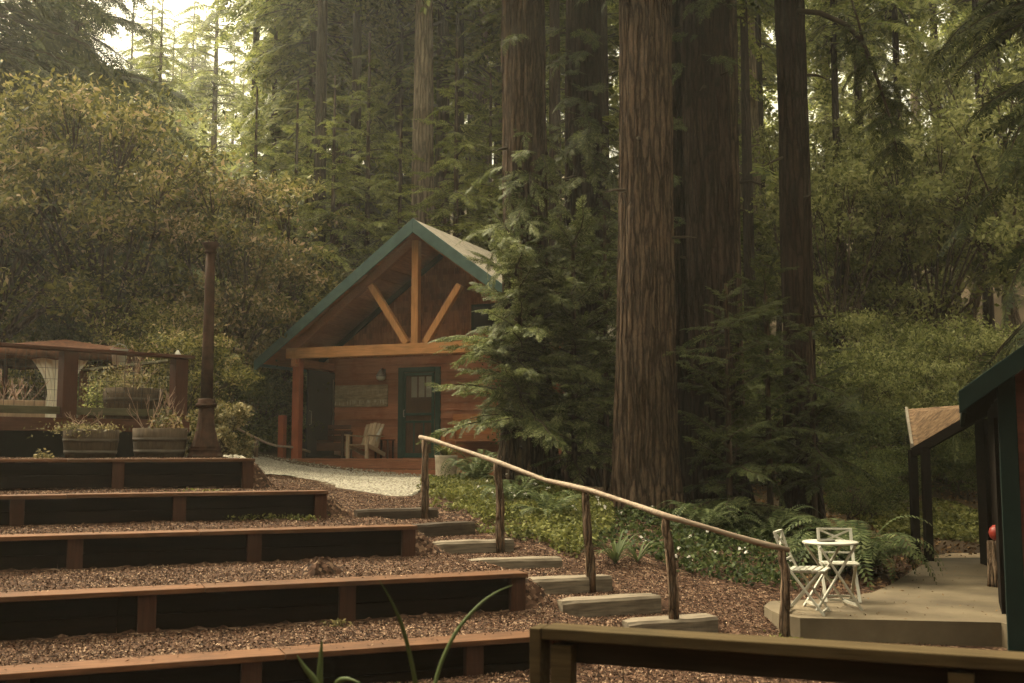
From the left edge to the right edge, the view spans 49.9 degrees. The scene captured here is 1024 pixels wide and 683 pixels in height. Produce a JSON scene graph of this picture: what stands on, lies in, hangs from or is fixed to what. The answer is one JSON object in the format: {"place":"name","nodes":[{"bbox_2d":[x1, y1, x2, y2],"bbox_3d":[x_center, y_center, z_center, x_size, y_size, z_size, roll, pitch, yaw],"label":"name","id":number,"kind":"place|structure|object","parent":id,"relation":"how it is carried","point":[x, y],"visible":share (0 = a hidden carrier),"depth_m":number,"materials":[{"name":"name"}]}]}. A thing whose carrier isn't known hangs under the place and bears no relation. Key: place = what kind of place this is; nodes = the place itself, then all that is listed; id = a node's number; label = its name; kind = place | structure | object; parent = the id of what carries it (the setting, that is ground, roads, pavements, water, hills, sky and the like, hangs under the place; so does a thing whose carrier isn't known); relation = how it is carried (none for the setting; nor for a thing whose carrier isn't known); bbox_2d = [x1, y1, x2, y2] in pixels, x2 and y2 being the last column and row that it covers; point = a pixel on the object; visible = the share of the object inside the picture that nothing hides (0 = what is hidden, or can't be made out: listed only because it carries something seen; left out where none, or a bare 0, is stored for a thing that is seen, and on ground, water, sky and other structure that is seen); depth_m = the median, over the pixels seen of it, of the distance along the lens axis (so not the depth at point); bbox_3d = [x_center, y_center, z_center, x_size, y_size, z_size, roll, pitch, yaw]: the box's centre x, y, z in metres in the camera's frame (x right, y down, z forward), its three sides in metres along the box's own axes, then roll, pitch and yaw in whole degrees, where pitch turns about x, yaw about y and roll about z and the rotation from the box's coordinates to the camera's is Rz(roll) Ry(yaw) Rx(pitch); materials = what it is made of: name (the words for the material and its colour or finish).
{"place":"outdoors","nodes":[
{"label":"outdoors","id":0,"kind":"place"},
{"bbox_2d":[0,0,1019,180],"label":"sky","id":1,"kind":"structure","parent":0,"point":[175,6],"materials":[{"name":"white"}]},
{"bbox_2d":[0,176,1023,682],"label":"ground","id":2,"kind":"structure","parent":0,"point":[424,544],"depth_m":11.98,"materials":[{"name":"brown wood"}]},
{"bbox_2d":[0,101,138,397],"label":"broadleaf tree","id":3,"kind":"object","parent":2,"relation":"on","point":[83,287],"visible":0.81,"depth_m":23.91,"materials":[{"name":"green plant"}]},
{"bbox_2d":[0,297,155,417],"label":"bush","id":4,"kind":"object","parent":2,"relation":"on","point":[55,329],"visible":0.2,"depth_m":25.46,"materials":[{"name":"green plant"}]},
{"bbox_2d":[23,413,152,457],"bbox_3d":[-5.795,1.274,15.114,1.404,0.712,1.064,-3,-6,24],"label":"barrel planter","id":5,"kind":"object","parent":2,"relation":"on","point":[99,441],"visible":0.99,"depth_m":14.94,"materials":[{"name":"wood"}]},
{"bbox_2d":[0,0,190,384],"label":"conifer","id":6,"kind":"object","parent":2,"relation":"on","point":[16,49],"visible":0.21,"depth_m":31.44,"materials":[{"name":"green plant"}]},
{"bbox_2d":[0,342,194,457],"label":"deck","id":7,"kind":"structure","parent":2,"relation":"on","point":[14,441],"depth_m":16.40,"materials":[{"name":"brown wood"}]},
{"bbox_2d":[0,340,148,417],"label":"gazebo","id":8,"kind":"object","parent":7,"relation":"on","point":[32,360],"visible":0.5,"depth_m":19.84,"materials":[{"name":"wood"}]},
{"bbox_2d":[77,356,168,419],"bbox_3d":[-6.312,0.775,17.910,1.868,1.272,1.786,-3,-6,29],"label":"barrel planter","id":9,"kind":"object","parent":7,"relation":"on","point":[121,400],"visible":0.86,"depth_m":17.64,"materials":[{"name":"plant"}]},
{"bbox_2d":[4,0,226,339],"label":"conifer","id":10,"kind":"object","parent":2,"relation":"on","point":[126,23],"visible":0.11,"depth_m":39.55,"materials":[{"name":"green plant"}]},
{"bbox_2d":[0,458,254,490],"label":"bench wall","id":11,"kind":"structure","parent":2,"relation":"on","point":[79,474],"depth_m":14.29,"materials":[{"name":"brown wood"}]},
{"bbox_2d":[0,54,281,417],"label":"broadleaf tree","id":12,"kind":"object","parent":2,"relation":"on","point":[122,129],"visible":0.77,"depth_m":24.64,"materials":[{"name":"green plant"}]},
{"bbox_2d":[73,288,245,439],"bbox_3d":[-7.677,0.812,23.480,3.838,3.888,3.245,5,-8,-42],"label":"bush","id":13,"kind":"object","parent":2,"relation":"on","point":[157,317],"visible":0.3,"depth_m":23.33,"materials":[{"name":"green plant"}]},
{"bbox_2d":[127,384,197,457],"bbox_3d":[-4.934,1.147,15.864,1.084,1.112,0.763,0,-6,0],"label":"barrel planter","id":14,"kind":"object","parent":2,"relation":"on","point":[162,441],"visible":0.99,"depth_m":15.59,"materials":[{"name":"wood"}]},
{"bbox_2d":[0,490,327,526],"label":"bench wall","id":15,"kind":"structure","parent":2,"relation":"on","point":[35,509],"depth_m":12.89,"materials":[{"name":"brown wood"}]},
{"bbox_2d":[126,0,201,275],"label":"conifer","id":16,"kind":"object","parent":2,"relation":"on","point":[160,63],"visible":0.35,"depth_m":51.53,"materials":[{"name":"green plant"}]},
{"bbox_2d":[110,322,264,445],"bbox_3d":[-6.259,1.147,21.438,2.920,3.184,2.660,0,-6,0],"label":"bush","id":17,"kind":"object","parent":2,"relation":"on","point":[235,372],"visible":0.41,"depth_m":21.27,"materials":[{"name":"green plant"}]},
{"bbox_2d":[187,240,222,457],"bbox_3d":[-4.440,0.113,16.067,0.500,3.210,0.500,0,-6,0],"label":"iron post","id":18,"kind":"object","parent":2,"relation":"on","point":[205,443],"visible":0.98,"depth_m":15.96,"materials":[{"name":"brown metal"}]},
{"bbox_2d":[0,524,416,569],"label":"bench wall","id":19,"kind":"structure","parent":2,"relation":"on","point":[95,549],"depth_m":11.45,"materials":[{"name":"brown wood"}]},
{"bbox_2d":[85,152,337,424],"bbox_3d":[-7.205,-0.817,26.588,5.902,7.522,5.768,5,-8,-44],"label":"broadleaf tree","id":20,"kind":"object","parent":2,"relation":"on","point":[225,307],"visible":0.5,"depth_m":26.10,"materials":[{"name":"green plant"}]},
{"bbox_2d":[168,0,258,294],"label":"conifer","id":21,"kind":"object","parent":2,"relation":"on","point":[208,80],"visible":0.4,"depth_m":61.66,"materials":[{"name":"green plant"}]},
{"bbox_2d":[189,400,259,456],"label":"bush","id":22,"kind":"object","parent":2,"relation":"on","point":[232,417],"visible":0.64,"depth_m":18.45,"materials":[{"name":"green plant"}]},
{"bbox_2d":[197,0,273,242],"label":"conifer","id":23,"kind":"object","parent":2,"relation":"on","point":[221,9],"visible":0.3,"depth_m":44.56,"materials":[{"name":"green plant"}]},
{"bbox_2d":[143,168,363,425],"bbox_3d":[-6.815,-0.873,29.391,6.288,7.775,6.232,0,-6,0],"label":"broadleaf tree","id":24,"kind":"object","parent":2,"relation":"on","point":[292,192],"visible":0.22,"depth_m":28.71,"materials":[{"name":"green plant"}]},
{"bbox_2d":[187,368,329,452],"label":"bush","id":25,"kind":"object","parent":2,"relation":"on","point":[263,430],"visible":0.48,"depth_m":26.68,"materials":[{"name":"green plant"}]},
{"bbox_2d":[0,570,527,640],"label":"bench wall","id":26,"kind":"structure","parent":2,"relation":"on","point":[67,612],"depth_m":9.62,"materials":[{"name":"brown wood"}]},
{"bbox_2d":[193,0,349,331],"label":"conifer","id":27,"kind":"object","parent":2,"relation":"on","point":[267,62],"visible":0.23,"depth_m":37.62,"materials":[{"name":"green plant"}]},
{"bbox_2d":[0,630,560,682],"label":"bench wall","id":28,"kind":"structure","parent":2,"relation":"on","point":[478,654],"depth_m":8.34,"materials":[{"name":"brown wood"}]},
{"bbox_2d":[234,80,342,436],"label":"conifer","id":29,"kind":"object","parent":2,"relation":"on","point":[296,144],"visible":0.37,"depth_m":31.60,"materials":[{"name":"green plant"}]},
{"bbox_2d":[216,0,403,267],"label":"conifer","id":30,"kind":"object","parent":2,"relation":"on","point":[301,31],"visible":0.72,"depth_m":36.61,"materials":[{"name":"green plant"}]},
{"bbox_2d":[184,454,435,495],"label":"gravel","id":31,"kind":"structure","parent":2,"relation":"on","point":[294,473],"depth_m":20.92,"materials":[{"name":"beige gravel"}]},
{"bbox_2d":[247,75,386,434],"bbox_3d":[-5.183,-2.083,30.287,5.495,10.846,5.085,-1,-6,14],"label":"conifer","id":32,"kind":"object","parent":2,"relation":"on","point":[322,213],"visible":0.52,"depth_m":30.43,"materials":[{"name":"green plant"}]},
{"bbox_2d":[272,0,365,437],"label":"conifer","id":33,"kind":"object","parent":2,"relation":"on","point":[321,84],"visible":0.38,"depth_m":31.73,"materials":[{"name":"brown plant"}]},
{"bbox_2d":[268,32,411,437],"bbox_3d":[-4.364,-2.962,32.192,6.465,12.760,5.982,5,-7,-41],"label":"conifer","id":34,"kind":"object","parent":2,"relation":"on","point":[364,189],"visible":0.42,"depth_m":32.70,"materials":[{"name":"green plant"}]},
{"bbox_2d":[288,0,405,266],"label":"conifer","id":35,"kind":"object","parent":2,"relation":"on","point":[356,61],"visible":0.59,"depth_m":34.95,"materials":[{"name":"brown plant"}]},
{"bbox_2d":[235,0,472,268],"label":"conifer","id":36,"kind":"object","parent":2,"relation":"on","point":[374,75],"visible":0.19,"depth_m":37.79,"materials":[{"name":"green plant"}]},
{"bbox_2d":[302,98,439,442],"bbox_3d":[-2.904,-1.728,30.250,4.786,10.208,5.172,5,-8,-42],"label":"conifer","id":37,"kind":"object","parent":2,"relation":"on","point":[398,214],"visible":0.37,"depth_m":30.53,"materials":[{"name":"green plant"}]},
{"bbox_2d":[278,0,482,264],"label":"conifer","id":38,"kind":"object","parent":2,"relation":"on","point":[407,181],"visible":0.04,"depth_m":39.75,"materials":[{"name":"green plant"}]},
{"bbox_2d":[297,580,511,682],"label":"long leaf plant","id":39,"kind":"object","parent":2,"relation":"on","point":[312,677],"visible":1,"depth_m":4.46,"materials":[{"name":"green plant"}]},
{"bbox_2d":[340,0,499,229],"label":"conifer","id":40,"kind":"object","parent":2,"relation":"on","point":[399,58],"visible":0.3,"depth_m":37.06,"materials":[{"name":"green plant"}]},
{"bbox_2d":[299,0,548,234],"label":"conifer","id":41,"kind":"object","parent":2,"relation":"on","point":[444,39],"visible":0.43,"depth_m":37.64,"materials":[{"name":"green plant"}]},
{"bbox_2d":[253,218,615,475],"bbox_3d":[-0.187,0.733,29.654,8.400,6.063,11.045,-2,-6,22],"label":"cabin","id":42,"kind":"object","parent":2,"relation":"on","point":[398,297],"visible":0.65,"depth_m":26.40,"materials":[{"name":"red wood"}]},
{"bbox_2d":[334,384,387,406],"bbox_3d":[-3.734,1.347,27.210,1.500,0.540,0.040,-2,-6,22],"label":"wall sign","id":43,"kind":"object","parent":42,"relation":"attached to","point":[360,395],"visible":1,"depth_m":27.18,"materials":[{"name":"grey wood"}]},
{"bbox_2d":[397,366,440,457],"bbox_3d":[-2.256,1.713,26.533,1.130,2.200,0.146,-2,-6,22],"label":"door","id":44,"kind":"structure","parent":42,"relation":"in","point":[419,413],"depth_m":26.58,"materials":[{"name":"green paint"}]},
{"bbox_2d":[411,0,475,223],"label":"conifer","id":45,"kind":"object","parent":2,"relation":"on","point":[423,134],"visible":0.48,"depth_m":32.63,"materials":[{"name":"brown plant"}]},
{"bbox_2d":[402,36,502,355],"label":"conifer","id":46,"kind":"object","parent":2,"relation":"on","point":[452,205],"visible":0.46,"depth_m":30.64,"materials":[{"name":"green plant"}]},
{"bbox_2d":[446,72,502,250],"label":"conifer","id":47,"kind":"object","parent":2,"relation":"on","point":[490,138],"visible":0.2,"depth_m":32.62,"materials":[{"name":"green plant"}]},
{"bbox_2d":[416,201,614,486],"bbox_3d":[0.121,0.264,18.449,3.463,5.666,3.442,0,-6,0],"label":"redwood sapling","id":48,"kind":"object","parent":2,"relation":"on","point":[520,376],"visible":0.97,"depth_m":18.15,"materials":[{"name":"green plant"}]},
{"bbox_2d":[416,472,616,557],"bbox_3d":[-0.024,2.516,16.906,3.109,0.890,7.515,0,-6,0],"label":"ground cover","id":49,"kind":"object","parent":2,"relation":"on","point":[450,487],"visible":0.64,"depth_m":15.22,"materials":[{"name":"green plant"}]},
{"bbox_2d":[451,0,592,482],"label":"redwood","id":50,"kind":"object","parent":2,"relation":"on","point":[527,166],"visible":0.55,"depth_m":19.35,"materials":[{"name":"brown plant"}]},
{"bbox_2d":[439,0,618,303],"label":"conifer","id":51,"kind":"object","parent":2,"relation":"on","point":[487,47],"visible":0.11,"depth_m":34.60,"materials":[{"name":"green plant"}]},
{"bbox_2d":[483,195,617,485],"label":"redwood sapling","id":52,"kind":"object","parent":2,"relation":"on","point":[571,330],"visible":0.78,"depth_m":18.46,"materials":[{"name":"green plant"}]},
{"bbox_2d":[420,0,689,493],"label":"redwood","id":53,"kind":"object","parent":2,"relation":"on","point":[680,269],"visible":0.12,"depth_m":18.53,"materials":[{"name":"brown plant"}]},
{"bbox_2d":[548,0,561,276],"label":"conifer","id":54,"kind":"object","parent":2,"relation":"on","point":[554,81],"visible":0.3,"depth_m":30.71,"materials":[{"name":"brown plant"}]},
{"bbox_2d":[527,574,611,594],"bbox_3d":[0.584,2.702,11.974,1.009,0.283,0.254,2,-6,-22],"label":"timber step","id":55,"kind":"object","parent":2,"relation":"on","point":[565,584],"visible":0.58,"depth_m":11.89,"materials":[{"name":"beige wood"}]},
{"bbox_2d":[554,210,617,491],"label":"redwood sapling","id":56,"kind":"object","parent":2,"relation":"on","point":[606,277],"visible":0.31,"depth_m":19.87,"materials":[{"name":"green plant"}]},
{"bbox_2d":[418,435,790,636],"bbox_3d":[0.408,2.163,12.691,0.998,2.226,5.905,5,-8,-42],"label":"handrail","id":57,"kind":"object","parent":2,"relation":"on","point":[784,611],"visible":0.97,"depth_m":11.95,"materials":[{"name":"brown wood"}]},
{"bbox_2d":[557,593,660,617],"bbox_3d":[0.997,2.790,11.396,1.117,0.294,0.254,2,-6,-22],"label":"timber step","id":58,"kind":"object","parent":2,"relation":"on","point":[614,604],"visible":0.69,"depth_m":11.31,"materials":[{"name":"beige wood"}]},
{"bbox_2d":[574,0,696,518],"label":"redwood","id":59,"kind":"object","parent":2,"relation":"on","point":[646,470],"visible":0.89,"depth_m":16.89,"materials":[{"name":"brown plant"}]},
{"bbox_2d":[545,0,755,486],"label":"redwood","id":60,"kind":"object","parent":2,"relation":"on","point":[585,138],"visible":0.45,"depth_m":21.59,"materials":[{"name":"brown plant"}]},
{"bbox_2d":[333,358,978,588],"bbox_3d":[6.003,1.778,27.564,20.100,5.521,28.882,0,-6,0],"label":"fern","id":61,"kind":"object","parent":2,"relation":"on","point":[883,572],"visible":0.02,"depth_m":18.36,"materials":[{"name":"green plant"}]},
{"bbox_2d":[622,613,717,632],"bbox_3d":[1.546,2.849,10.831,0.959,0.266,0.256,2,-6,-19],"label":"timber step","id":62,"kind":"object","parent":2,"relation":"on","point":[701,622],"visible":0.52,"depth_m":10.78,"materials":[{"name":"beige wood"}]},
{"bbox_2d":[672,0,757,514],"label":"redwood","id":63,"kind":"object","parent":2,"relation":"on","point":[707,69],"visible":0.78,"depth_m":17.97,"materials":[{"name":"brown plant"}]},
{"bbox_2d":[608,0,834,354],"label":"conifer","id":64,"kind":"object","parent":2,"relation":"on","point":[767,259],"visible":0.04,"depth_m":35.93,"materials":[{"name":"green plant"}]},
{"bbox_2d":[593,501,886,588],"bbox_3d":[3.118,2.698,15.513,4.200,0.914,5.658,0,-6,0],"label":"ground cover","id":65,"kind":"object","parent":2,"relation":"on","point":[705,539],"visible":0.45,"depth_m":14.22,"materials":[{"name":"green plant"}]},
{"bbox_2d":[663,273,829,526],"bbox_3d":[3.337,1.197,16.831,2.801,4.404,3.001,0,-6,0],"label":"redwood sapling","id":66,"kind":"object","parent":2,"relation":"on","point":[731,470],"visible":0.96,"depth_m":16.73,"materials":[{"name":"green plant"}]},
{"bbox_2d":[728,0,764,454],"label":"redwood","id":67,"kind":"object","parent":2,"relation":"on","point":[733,45],"visible":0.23,"depth_m":19.91,"materials":[{"name":"brown plant"}]},
{"bbox_2d":[737,0,810,421],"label":"conifer","id":68,"kind":"object","parent":2,"relation":"on","point":[747,195],"visible":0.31,"depth_m":33.65,"materials":[{"name":"brown plant"}]},
{"bbox_2d":[530,623,1023,682],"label":"front railing","id":69,"kind":"object","parent":2,"relation":"on","point":[834,661],"visible":1,"depth_m":4.04,"materials":[{"name":"wood"}]},
{"bbox_2d":[732,251,832,519],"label":"redwood sapling","id":70,"kind":"object","parent":2,"relation":"on","point":[763,281],"visible":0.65,"depth_m":17.52,"materials":[{"name":"green plant"}]},
{"bbox_2d":[738,3,850,202],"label":"conifer","id":71,"kind":"object","parent":2,"relation":"on","point":[767,67],"visible":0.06,"depth_m":50.51,"materials":[{"name":"green plant"}]},
{"bbox_2d":[739,111,884,391],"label":"broadleaf tree","id":72,"kind":"object","parent":2,"relation":"on","point":[829,145],"visible":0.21,"depth_m":36.57,"materials":[{"name":"green plant"}]},
{"bbox_2d":[749,318,890,530],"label":"redwood sapling","id":73,"kind":"object","parent":2,"relation":"on","point":[815,454],"visible":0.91,"depth_m":17.72,"materials":[{"name":"green plant"}]},
{"bbox_2d":[757,395,900,491],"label":"understory shrub","id":74,"kind":"object","parent":2,"relation":"on","point":[846,453],"visible":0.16,"depth_m":23.89,"materials":[{"name":"green plant"}]},
{"bbox_2d":[742,151,937,365],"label":"broadleaf tree","id":75,"kind":"object","parent":2,"relation":"on","point":[873,243],"visible":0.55,"depth_m":32.98,"materials":[{"name":"green plant"}]},
{"bbox_2d":[764,0,920,527],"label":"redwood","id":76,"kind":"object","parent":2,"relation":"on","point":[795,223],"visible":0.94,"depth_m":19.06,"materials":[{"name":"brown plant"}]},
{"bbox_2d":[761,0,936,377],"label":"conifer","id":77,"kind":"object","parent":2,"relation":"on","point":[817,37],"visible":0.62,"depth_m":36.94,"materials":[{"name":"green plant"}]},
{"bbox_2d":[774,515,945,590],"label":"fern","id":78,"kind":"object","parent":2,"relation":"on","point":[865,547],"visible":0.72,"depth_m":13.80,"materials":[{"name":"green plant"}]},
{"bbox_2d":[821,460,899,522],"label":"understory shrub","id":79,"kind":"object","parent":2,"relation":"on","point":[836,500],"visible":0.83,"depth_m":20.19,"materials":[{"name":"green plant"}]},
{"bbox_2d":[773,327,954,459],"bbox_3d":[8.159,1.549,26.929,4.343,3.834,4.215,2,-6,-23],"label":"understory shrub","id":80,"kind":"object","parent":2,"relation":"on","point":[907,401],"visible":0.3,"depth_m":26.18,"materials":[{"name":"green plant"}]},
{"bbox_2d":[825,453,908,519],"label":"understory shrub","id":81,"kind":"object","parent":2,"relation":"on","point":[897,497],"visible":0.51,"depth_m":21.13,"materials":[{"name":"green plant"}]},
{"bbox_2d":[815,303,953,409],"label":"understory shrub","id":82,"kind":"object","parent":2,"relation":"on","point":[867,325],"visible":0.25,"depth_m":30.40,"materials":[{"name":"green plant"}]},
{"bbox_2d":[810,101,977,367],"bbox_3d":[11.933,-2.797,36.258,7.223,10.062,6.597,-1,-6,10],"label":"broadleaf tree","id":83,"kind":"object","parent":2,"relation":"on","point":[914,253],"visible":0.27,"depth_m":35.34,"materials":[{"name":"green plant"}]},
{"bbox_2d":[823,495,978,543],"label":"ground cover plants","id":84,"kind":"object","parent":2,"relation":"on","point":[946,524],"depth_m":21.22,"materials":[{"name":"green plant"}]},
{"bbox_2d":[839,0,965,373],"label":"conifer","id":85,"kind":"object","parent":2,"relation":"on","point":[918,8],"visible":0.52,"depth_m":39.41,"materials":[{"name":"green plant"}]},
{"bbox_2d":[831,347,974,462],"bbox_3d":[9.458,1.787,26.382,3.908,3.451,3.794,-3,-6,29],"label":"understory shrub","id":86,"kind":"object","parent":2,"relation":"on","point":[879,382],"visible":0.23,"depth_m":25.94,"materials":[{"name":"green plant"}]},
{"bbox_2d":[847,402,961,486],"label":"understory shrub","id":87,"kind":"object","parent":2,"relation":"on","point":[934,469],"visible":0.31,"depth_m":24.64,"materials":[{"name":"green plant"}]},
{"bbox_2d":[810,76,998,292],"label":"broadleaf tree","id":88,"kind":"object","parent":2,"relation":"on","point":[941,271],"visible":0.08,"depth_m":43.00,"materials":[{"name":"green plant"}]},
{"bbox_2d":[819,24,1011,328],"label":"broadleaf tree","id":89,"kind":"object","parent":2,"relation":"on","point":[967,91],"visible":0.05,"depth_m":45.44,"materials":[{"name":"green plant"}]},
{"bbox_2d":[823,110,1023,352],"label":"broadleaf tree","id":90,"kind":"object","parent":2,"relation":"on","point":[941,303],"visible":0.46,"depth_m":33.73,"materials":[{"name":"green plant"}]},
{"bbox_2d":[861,6,1023,373],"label":"broadleaf tree","id":91,"kind":"object","parent":2,"relation":"on","point":[927,88],"visible":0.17,"depth_m":36.27,"materials":[{"name":"green plant"}]},
{"bbox_2d":[868,323,1020,436],"bbox_3d":[11.256,1.391,27.888,4.560,4.026,4.426,-5,-8,42],"label":"understory shrub","id":92,"kind":"object","parent":2,"relation":"on","point":[964,345],"visible":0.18,"depth_m":27.68,"materials":[{"name":"green plant"}]},
{"bbox_2d":[875,32,1023,346],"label":"broadleaf tree","id":93,"kind":"object","parent":2,"relation":"on","point":[947,184],"visible":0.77,"depth_m":32.74,"materials":[{"name":"green plant"}]},
{"bbox_2d":[931,438,976,500],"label":"understory shrub","id":94,"kind":"object","parent":2,"relation":"on","point":[968,462],"visible":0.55,"depth_m":23.69,"materials":[{"name":"green plant"}]},
{"bbox_2d":[896,307,1020,400],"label":"understory shrub","id":95,"kind":"object","parent":2,"relation":"on","point":[977,328],"visible":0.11,"depth_m":28.95,"materials":[{"name":"green plant"}]},
{"bbox_2d":[897,0,1022,356],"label":"conifer","id":96,"kind":"object","parent":2,"relation":"on","point":[988,304],"visible":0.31,"depth_m":41.65,"materials":[{"name":"green plant"}]},
{"bbox_2d":[914,0,1023,461],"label":"conifer","id":97,"kind":"object","parent":2,"relation":"on","point":[986,15],"visible":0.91,"depth_m":19.25,"materials":[{"name":"green plant"}]},
{"bbox_2d":[958,345,1023,651],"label":"lodge","id":98,"kind":"structure","parent":2,"relation":"on","point":[995,392],"depth_m":9.74,"materials":[{"name":"green wood"}]},
{"bbox_2d":[905,405,992,565],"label":"porch","id":99,"kind":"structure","parent":98,"relation":"attached to","point":[929,428],"depth_m":16.51,"materials":[{"name":"wood shingles"},{"name":"dark wood"}]},
{"bbox_2d":[991,418,1005,613],"bbox_3d":[5.156,1.821,11.639,0.060,2.000,0.950,-2,-6,22],"label":"door","id":100,"kind":"structure","parent":98,"relation":"in","point":[994,422],"depth_m":11.25,"materials":[{"name":"brown wood"}]},
{"bbox_2d":[764,558,1007,648],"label":"patio","id":101,"kind":"structure","parent":0,"point":[948,619],"depth_m":11.15,"materials":[{"name":"concrete"}]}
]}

